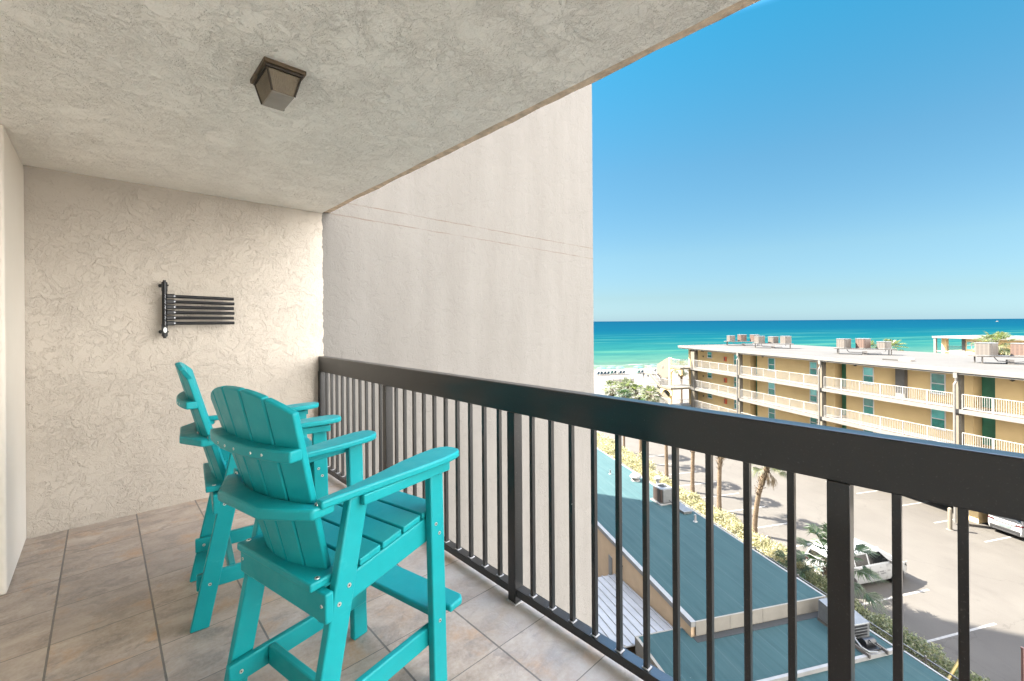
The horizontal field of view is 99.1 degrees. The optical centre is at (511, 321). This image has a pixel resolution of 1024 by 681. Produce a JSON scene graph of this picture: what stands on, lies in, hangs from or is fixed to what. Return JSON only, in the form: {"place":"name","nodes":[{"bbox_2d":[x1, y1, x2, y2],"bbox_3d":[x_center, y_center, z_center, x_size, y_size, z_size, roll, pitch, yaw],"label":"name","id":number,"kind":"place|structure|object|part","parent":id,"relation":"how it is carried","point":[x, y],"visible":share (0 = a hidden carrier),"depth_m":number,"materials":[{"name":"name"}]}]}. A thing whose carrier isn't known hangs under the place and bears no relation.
{"place":"outdoors","nodes":[
{"label":"outdoors","id":0,"kind":"place"},
{"bbox_2d":[0,474,643,680],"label":"floor","id":1,"kind":"structure","parent":0,"point":[112,600],"depth_m":2.01,"materials":[{"name":"beige tile"}]},
{"bbox_2d":[0,124,25,594],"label":"pillar","id":2,"kind":"structure","parent":1,"relation":"on","point":[12,438],"depth_m":2.39,"materials":[{"name":"paint"}]},
{"bbox_2d":[175,362,340,632],"bbox_3d":[-1.332,0.790,2.332,0.737,1.192,0.606,0,0,-37],"label":"bar chair","id":3,"kind":"object","parent":1,"relation":"on","point":[215,541],"visible":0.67,"depth_m":2.06,"materials":[{"name":"teal plastic"}]},
{"bbox_2d":[210,385,461,680],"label":"bar chair","id":4,"kind":"object","parent":1,"relation":"on","point":[351,542],"visible":1,"depth_m":1.43,"materials":[{"name":"teal plastic"}]},
{"bbox_2d":[318,356,1023,680],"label":"balcony railing","id":5,"kind":"object","parent":1,"relation":"on","point":[963,479],"visible":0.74,"depth_m":1.54,"materials":[{"name":"brown metal"}]},
{"bbox_2d":[594,369,688,403],"bbox_3d":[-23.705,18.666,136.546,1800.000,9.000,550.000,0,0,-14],"label":"sand","id":6,"kind":"structure","parent":0,"point":[599,381],"depth_m":102.50,"materials":[{"name":"white sand"}]},
{"bbox_2d":[599,380,621,395],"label":"palm tree","id":7,"kind":"object","parent":6,"relation":"on","point":[609,382],"visible":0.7,"depth_m":61.04,"materials":[{"name":"green plant"}]},
{"bbox_2d":[613,379,633,382],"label":"sand fence","id":8,"kind":"object","parent":6,"relation":"on","point":[616,380],"visible":0.45,"depth_m":98.92,"materials":[{"name":"grey wood"}]},
{"bbox_2d":[613,381,636,397],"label":"palm tree","id":9,"kind":"object","parent":6,"relation":"on","point":[623,384],"visible":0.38,"depth_m":60.20,"materials":[{"name":"green plant"}]},
{"bbox_2d":[617,376,638,396],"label":"palm tree","id":10,"kind":"object","parent":6,"relation":"on","point":[629,381],"visible":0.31,"depth_m":61.94,"materials":[{"name":"green plant"}]},
{"bbox_2d":[673,361,688,402],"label":"palm tree","id":11,"kind":"object","parent":6,"relation":"on","point":[682,375],"visible":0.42,"depth_m":69.05,"materials":[{"name":"green plant"}]},
{"bbox_3d":[-18.692,-8.870,15.696,33.400,46.000,64.000,0,0,-43],"label":"condo tower","id":12,"kind":"object","parent":6,"relation":"on","visible":0},
{"bbox_2d":[0,0,759,212],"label":"ceiling","id":13,"kind":"structure","parent":12,"relation":"attached to","point":[160,93],"depth_m":1.84,"materials":[{"name":"paint"}]},
{"bbox_2d":[250,56,305,110],"bbox_3d":[-0.976,-0.973,1.820,0.156,0.114,0.224,0,0,-43],"label":"ceiling lantern","id":14,"kind":"object","parent":13,"relation":"attached to","point":[275,83],"visible":1,"depth_m":1.77,"materials":[{"name":"brown metal"}]},
{"bbox_2d":[592,0,1023,321],"label":"sky","id":15,"kind":"structure","parent":0,"point":[773,159],"materials":[{"name":"blue"}]},
{"bbox_2d":[593,319,1023,371],"bbox_3d":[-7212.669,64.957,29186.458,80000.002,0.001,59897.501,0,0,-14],"label":"water","id":16,"kind":"structure","parent":0,"point":[628,345],"depth_m":476.90,"materials":[{"name":"teal liquid"}]},
{"bbox_2d":[598,431,1023,680],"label":"parking lot","id":17,"kind":"structure","parent":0,"point":[996,573],"depth_m":26.35,"materials":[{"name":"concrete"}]},
{"bbox_2d":[615,389,634,446],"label":"palm tree","id":18,"kind":"object","parent":17,"relation":"on","point":[626,391],"visible":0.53,"depth_m":46.52,"materials":[{"name":"green plant"}]},
{"bbox_2d":[628,383,646,400],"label":"palm tree","id":19,"kind":"object","parent":17,"relation":"on","point":[636,395],"visible":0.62,"depth_m":58.91,"materials":[{"name":"green plant"}]},
{"bbox_2d":[639,397,646,456],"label":"palm tree","id":20,"kind":"object","parent":17,"relation":"on","point":[640,446],"visible":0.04,"depth_m":42.94,"materials":[{"name":"green plant"}]},
{"bbox_2d":[640,384,662,402],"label":"palm tree","id":21,"kind":"object","parent":17,"relation":"on","point":[650,389],"visible":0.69,"depth_m":56.47,"materials":[{"name":"green plant"}]},
{"bbox_2d":[665,445,668,476],"bbox_3d":[13.514,10.818,38.815,2.868,6.178,2.744,0,0,-14],"label":"palm tree","id":22,"kind":"object","parent":17,"relation":"on","point":[666,462],"visible":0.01,"depth_m":38.65,"materials":[{"name":"brown plant"}]},
{"bbox_2d":[690,451,694,492],"bbox_3d":[14.754,10.683,35.441,2.723,6.430,2.862,0,0,-14],"label":"palm tree","id":23,"kind":"object","parent":17,"relation":"on","point":[692,486],"visible":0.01,"depth_m":35.49,"materials":[{"name":"brown plant"}]},
{"bbox_2d":[715,457,726,510],"bbox_3d":[15.310,10.812,31.942,2.613,6.165,2.940,0,0,-14],"label":"palm tree","id":24,"kind":"object","parent":17,"relation":"on","point":[720,462],"visible":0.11,"depth_m":31.90,"materials":[{"name":"brown plant"}]},
{"bbox_2d":[751,464,786,532],"bbox_3d":[16.166,10.996,27.760,2.669,5.794,2.780,0,0,-14],"label":"palm tree","id":25,"kind":"object","parent":17,"relation":"on","point":[764,472],"visible":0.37,"depth_m":27.91,"materials":[{"name":"brown plant"}]},
{"bbox_2d":[655,455,1015,642],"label":"parking stripes","id":26,"kind":"object","parent":17,"relation":"on","point":[954,634],"visible":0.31,"depth_m":22.47,"materials":[{"name":"white paint"}]},
{"bbox_2d":[805,538,906,591],"bbox_3d":[18.694,12.948,23.716,5.142,1.917,2.360,0,0,-14],"label":"van","id":27,"kind":"object","parent":17,"relation":"on","point":[880,563],"visible":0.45,"depth_m":22.97,"materials":[{"name":"white paint"}]},
{"bbox_3d":[16.433,12.482,23.158,0.155,0.246,1.529,0,0,-14],"label":"rear window","id":28,"kind":"part","parent":27,"relation":"part of","materials":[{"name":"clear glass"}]},
{"bbox_3d":[18.169,12.403,22.740,0.800,0.480,0.192,0,0,-14],"label":"side window","id":29,"kind":"part","parent":27,"relation":"part of","materials":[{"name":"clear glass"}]},
{"bbox_3d":[19.287,12.396,23.017,1.304,0.480,0.192,0,0,-14],"label":"side window","id":30,"kind":"part","parent":27,"relation":"part of","materials":[{"name":"black glass"}]},
{"bbox_2d":[946,507,953,530],"bbox_3d":[29.099,13.060,29.000,0.394,1.475,0.400,0,0,-14],"label":"bollard","id":31,"kind":"object","parent":17,"relation":"on","point":[949,528],"visible":1,"depth_m":28.94,"materials":[{"name":"beige paint"}]},
{"bbox_2d":[988,514,1023,536],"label":"car","id":32,"kind":"object","parent":17,"relation":"on","point":[1012,527],"visible":0.63,"depth_m":27.98,"materials":[{"name":"white paint"}]},
{"bbox_2d":[1020,646,1023,680],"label":"sign post","id":33,"kind":"object","parent":17,"relation":"on","point":[1022,663],"visible":1,"depth_m":15.79,"materials":[{"name":"metal"}]},
{"label":"planting bed","id":34,"kind":"structure","parent":0,"visible":0},
{"bbox_2d":[597,431,655,469],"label":"hedge","id":35,"kind":"object","parent":34,"relation":"on","point":[603,442],"visible":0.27,"depth_m":42.00,"materials":[{"name":"green plant"}]},
{"bbox_2d":[623,457,822,583],"bbox_3d":[12.607,12.870,30.160,3.384,2.103,17.151,0,0,-14],"label":"hedge","id":36,"kind":"object","parent":34,"relation":"on","point":[734,526],"visible":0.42,"depth_m":27.33,"materials":[{"name":"green plant"}]},
{"bbox_2d":[622,463,957,680],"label":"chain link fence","id":37,"kind":"object","parent":34,"relation":"on","point":[924,656],"visible":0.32,"depth_m":17.27,"materials":[{"name":"grey metal"}]},
{"bbox_2d":[770,549,813,580],"bbox_3d":[14.307,13.155,22.412,2.647,2.577,2.415,0,0,-14],"label":"fan palm","id":38,"kind":"object","parent":34,"relation":"on","point":[779,553],"visible":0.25,"depth_m":22.28,"materials":[{"name":"green plant"}]},
{"bbox_2d":[782,522,889,616],"bbox_3d":[15.843,12.186,21.298,4.701,4.275,4.430,0,0,-14],"label":"fan palm","id":39,"kind":"object","parent":34,"relation":"on","point":[821,540],"visible":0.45,"depth_m":20.96,"materials":[{"name":"green plant"}]},
{"bbox_2d":[798,569,990,680],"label":"hedge","id":40,"kind":"object","parent":34,"relation":"on","point":[878,620],"visible":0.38,"depth_m":17.18,"materials":[{"name":"green plant"}]},
{"label":"service yard","id":41,"kind":"structure","parent":0,"visible":0},
{"bbox_2d":[23,84,593,626],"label":"end wall","id":42,"kind":"structure","parent":41,"relation":"on","point":[473,258],"depth_m":4.08,"materials":[{"name":"paint"}]},
{"bbox_2d":[158,280,234,337],"bbox_3d":[-2.445,-0.096,3.399,0.476,0.432,0.092,0,0,-43],"label":"drying rack","id":43,"kind":"object","parent":42,"relation":"attached to","point":[164,285],"visible":1,"depth_m":3.34,"materials":[{"name":"black metal"}]},
{"bbox_2d":[597,448,950,680],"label":"green roof building","id":44,"kind":"structure","parent":41,"relation":"on","point":[770,615],"depth_m":16.59,"materials":[{"name":"beige paint"}]},
{"bbox_2d":[630,472,640,481],"bbox_3d":[8.152,10.178,28.808,0.740,0.530,0.740,0,0,-14],"label":"turbine vent","id":45,"kind":"object","parent":44,"relation":"on","point":[635,476],"visible":1,"depth_m":28.61,"materials":[{"name":"silver metal"}]},
{"bbox_2d":[654,476,660,483],"bbox_3d":[8.922,9.943,26.732,0.390,0.990,0.400,0,0,-14],"label":"flue pipe","id":46,"kind":"object","parent":44,"relation":"on","point":[657,478],"visible":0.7,"depth_m":26.64,"materials":[{"name":"white metal"}]},
{"bbox_2d":[650,483,671,505],"bbox_3d":[8.810,9.984,25.207,0.960,0.910,1.408,0,0,-18],"label":"air conditioner","id":47,"kind":"object","parent":44,"relation":"on","point":[662,494],"visible":0.94,"depth_m":25.02,"materials":[{"name":"metal"}]},
{"bbox_2d":[679,503,692,513],"bbox_3d":[9.440,10.359,24.233,0.560,0.150,1.100,0,0,-14],"label":"roof hatch","id":48,"kind":"object","parent":44,"relation":"on","point":[683,509],"visible":0.87,"depth_m":23.94,"materials":[{"name":"metal"}]},
{"bbox_2d":[817,598,888,658],"bbox_3d":[11.770,10.519,15.157,0.869,0.798,1.900,0,0,-12],"label":"rooftop unit","id":49,"kind":"object","parent":44,"relation":"on","point":[867,644],"visible":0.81,"depth_m":14.86,"materials":[{"name":"metal"}]},
{"bbox_2d":[947,659,957,679],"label":"guy wire guard","id":50,"kind":"object","parent":44,"relation":"attached to","point":[953,669],"visible":0.42,"depth_m":15.27,"materials":[{"name":"yellow plastic"}]},
{"label":"courtyard","id":51,"kind":"structure","parent":0,"visible":0},
{"bbox_2d":[645,344,1023,523],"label":"yellow apartment building","id":52,"kind":"structure","parent":51,"relation":"on","point":[963,399],"depth_m":37.45,"materials":[{"name":"paint"}]},
{"bbox_2d":[707,352,711,358],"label":"window","id":53,"kind":"structure","parent":52,"relation":"in","point":[709,354],"depth_m":56.32,"materials":[{"name":"teal glass"}]},
{"bbox_2d":[724,341,757,345],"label":"equipment stand","id":54,"kind":"object","parent":52,"relation":"on","point":[742,344],"visible":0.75,"depth_m":58.08,"materials":[{"name":"grey metal"}]},
{"bbox_2d":[727,335,734,340],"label":"condenser","id":55,"kind":"object","parent":54,"relation":"on","point":[730,337],"visible":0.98,"depth_m":58.73,"materials":[{"name":"metal"}]},
{"bbox_2d":[737,334,746,340],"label":"condenser","id":56,"kind":"object","parent":54,"relation":"on","point":[741,337],"visible":0.98,"depth_m":58.51,"materials":[{"name":"metal"}]},
{"bbox_2d":[750,334,758,340],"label":"condenser","id":57,"kind":"object","parent":54,"relation":"on","point":[752,337],"visible":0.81,"depth_m":57.88,"materials":[{"name":"metal"}]},
{"bbox_2d":[767,358,774,370],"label":"window","id":58,"kind":"structure","parent":52,"relation":"in","point":[771,361],"depth_m":46.82,"materials":[{"name":"green glass"}]},
{"bbox_2d":[768,382,774,395],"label":"window","id":59,"kind":"structure","parent":52,"relation":"in","point":[771,386],"depth_m":46.85,"materials":[{"name":"teal glass"}]},
{"bbox_2d":[768,407,775,418],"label":"window","id":60,"kind":"structure","parent":52,"relation":"in","point":[771,412],"depth_m":46.87,"materials":[{"name":"green glass"}]},
{"bbox_2d":[752,343,793,348],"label":"equipment stand","id":61,"kind":"object","parent":52,"relation":"on","point":[771,343],"visible":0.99,"depth_m":52.51,"materials":[{"name":"grey metal"}]},
{"bbox_2d":[754,336,764,342],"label":"condenser","id":62,"kind":"object","parent":61,"relation":"on","point":[759,339],"visible":1,"depth_m":53.16,"materials":[{"name":"metal"}]},
{"bbox_2d":[768,336,778,342],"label":"condenser","id":63,"kind":"object","parent":61,"relation":"on","point":[772,339],"visible":0.97,"depth_m":52.96,"materials":[{"name":"metal"}]},
{"bbox_2d":[780,336,791,343],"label":"condenser","id":64,"kind":"object","parent":61,"relation":"on","point":[785,339],"visible":1,"depth_m":51.80,"materials":[{"name":"metal"}]},
{"bbox_2d":[809,361,817,375],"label":"window","id":65,"kind":"structure","parent":52,"relation":"in","point":[812,365],"depth_m":42.02,"materials":[{"name":"teal glass"}]},
{"bbox_2d":[809,389,817,402],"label":"window","id":66,"kind":"structure","parent":52,"relation":"in","point":[813,393],"depth_m":41.95,"materials":[{"name":"teal glass"}]},
{"bbox_2d":[810,417,817,424],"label":"window","id":67,"kind":"structure","parent":52,"relation":"in","point":[812,420],"depth_m":42.04,"materials":[{"name":"green glass"}]},
{"bbox_2d":[842,364,845,386],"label":"door","id":68,"kind":"structure","parent":52,"relation":"in","point":[843,365],"depth_m":40.02,"materials":[{"name":"green paint"}]},
{"bbox_2d":[842,394,845,414],"bbox_3d":[30.537,7.447,39.673,0.075,2.180,1.050,0,0,-14],"label":"door","id":69,"kind":"structure","parent":52,"relation":"in","point":[843,396],"depth_m":39.97,"materials":[{"name":"green paint"}]},
{"bbox_2d":[833,347,896,354],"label":"equipment stand","id":70,"kind":"object","parent":52,"relation":"on","point":[864,352],"visible":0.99,"depth_m":41.95,"materials":[{"name":"grey metal"}]},
{"bbox_2d":[836,338,850,347],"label":"condenser","id":71,"kind":"object","parent":70,"relation":"on","point":[843,342],"visible":0.99,"depth_m":42.90,"materials":[{"name":"metal"}]},
{"bbox_2d":[855,338,870,348],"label":"condenser","id":72,"kind":"object","parent":70,"relation":"on","point":[863,343],"visible":1,"depth_m":42.20,"materials":[{"name":"metal"}]},
{"bbox_2d":[876,341,891,348],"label":"condenser","id":73,"kind":"object","parent":70,"relation":"on","point":[883,344],"visible":1,"depth_m":41.32,"materials":[{"name":"metal"}]},
{"bbox_2d":[862,398,873,415],"bbox_3d":[30.259,7.164,37.057,0.120,1.470,0.960,0,0,-14],"label":"window","id":74,"kind":"structure","parent":52,"relation":"in","point":[868,404],"depth_m":37.07,"materials":[{"name":"green glass"}]},
{"bbox_2d":[862,367,874,384],"bbox_3d":[30.241,4.564,37.057,0.120,1.470,0.960,0,0,-14],"label":"window","id":75,"kind":"structure","parent":52,"relation":"in","point":[868,372],"depth_m":37.05,"materials":[{"name":"teal glass"}]},
{"bbox_2d":[882,358,914,361],"bbox_3d":[31.590,3.030,35.724,0.700,0.260,1.950,0,0,-24],"label":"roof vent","id":76,"kind":"object","parent":52,"relation":"on","point":[907,359],"visible":1,"depth_m":35.10,"materials":[{"name":"white metal"}]},
{"bbox_2d":[930,373,946,394],"bbox_3d":[31.437,4.561,32.220,0.120,1.540,1.000,0,0,-14],"label":"window","id":77,"kind":"structure","parent":52,"relation":"in","point":[937,381],"depth_m":32.20,"materials":[{"name":"green glass"}]},
{"bbox_2d":[930,409,946,430],"bbox_3d":[31.455,7.161,32.220,0.120,1.540,1.000,0,0,-14],"label":"window","id":78,"kind":"structure","parent":52,"relation":"in","point":[938,417],"depth_m":32.21,"materials":[{"name":"teal glass"}]},
{"bbox_2d":[982,377,994,408],"bbox_3d":[32.939,4.830,29.893,0.075,2.180,1.140,0,0,-14],"label":"door","id":79,"kind":"structure","parent":52,"relation":"in","point":[988,383],"depth_m":30.11,"materials":[{"name":"green paint"}]},
{"bbox_2d":[982,417,995,446],"bbox_3d":[32.958,7.430,29.893,0.075,2.180,1.140,0,0,-14],"label":"door","id":80,"kind":"structure","parent":52,"relation":"in","point":[988,425],"depth_m":30.11,"materials":[{"name":"green paint"}]},
{"bbox_2d":[968,355,1023,363],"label":"equipment stand","id":81,"kind":"object","parent":52,"relation":"on","point":[1007,361],"visible":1,"depth_m":32.50,"materials":[{"name":"grey metal"}]},
{"bbox_2d":[974,342,998,355],"bbox_3d":[36.147,2.048,33.267,1.060,1.000,1.060,0,0,-20],"label":"condenser","id":82,"kind":"object","parent":81,"relation":"on","point":[985,348],"visible":1,"depth_m":32.93,"materials":[{"name":"metal"}]},
{"bbox_2d":[1010,343,1023,356],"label":"condenser","id":83,"kind":"object","parent":81,"relation":"on","point":[1016,349],"visible":1,"depth_m":32.40,"materials":[{"name":"metal"}]},
{"bbox_2d":[883,339,906,350],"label":"palm tree","id":84,"kind":"object","parent":51,"relation":"on","point":[894,342],"visible":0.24,"depth_m":66.92,"materials":[{"name":"green plant"}]},
{"bbox_2d":[932,335,1023,354],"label":"yellow apartment building","id":85,"kind":"structure","parent":51,"relation":"on","point":[966,340],"depth_m":86.39,"materials":[{"name":"paint"}]},
{"bbox_2d":[967,342,971,348],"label":"window","id":86,"kind":"structure","parent":85,"relation":"in","point":[969,346],"depth_m":85.66,"materials":[{"name":"teal glass"}]},
{"bbox_2d":[967,331,1021,354],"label":"palm tree","id":87,"kind":"object","parent":51,"relation":"on","point":[998,336],"visible":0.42,"depth_m":54.59,"materials":[{"name":"green plant"}]}
]}

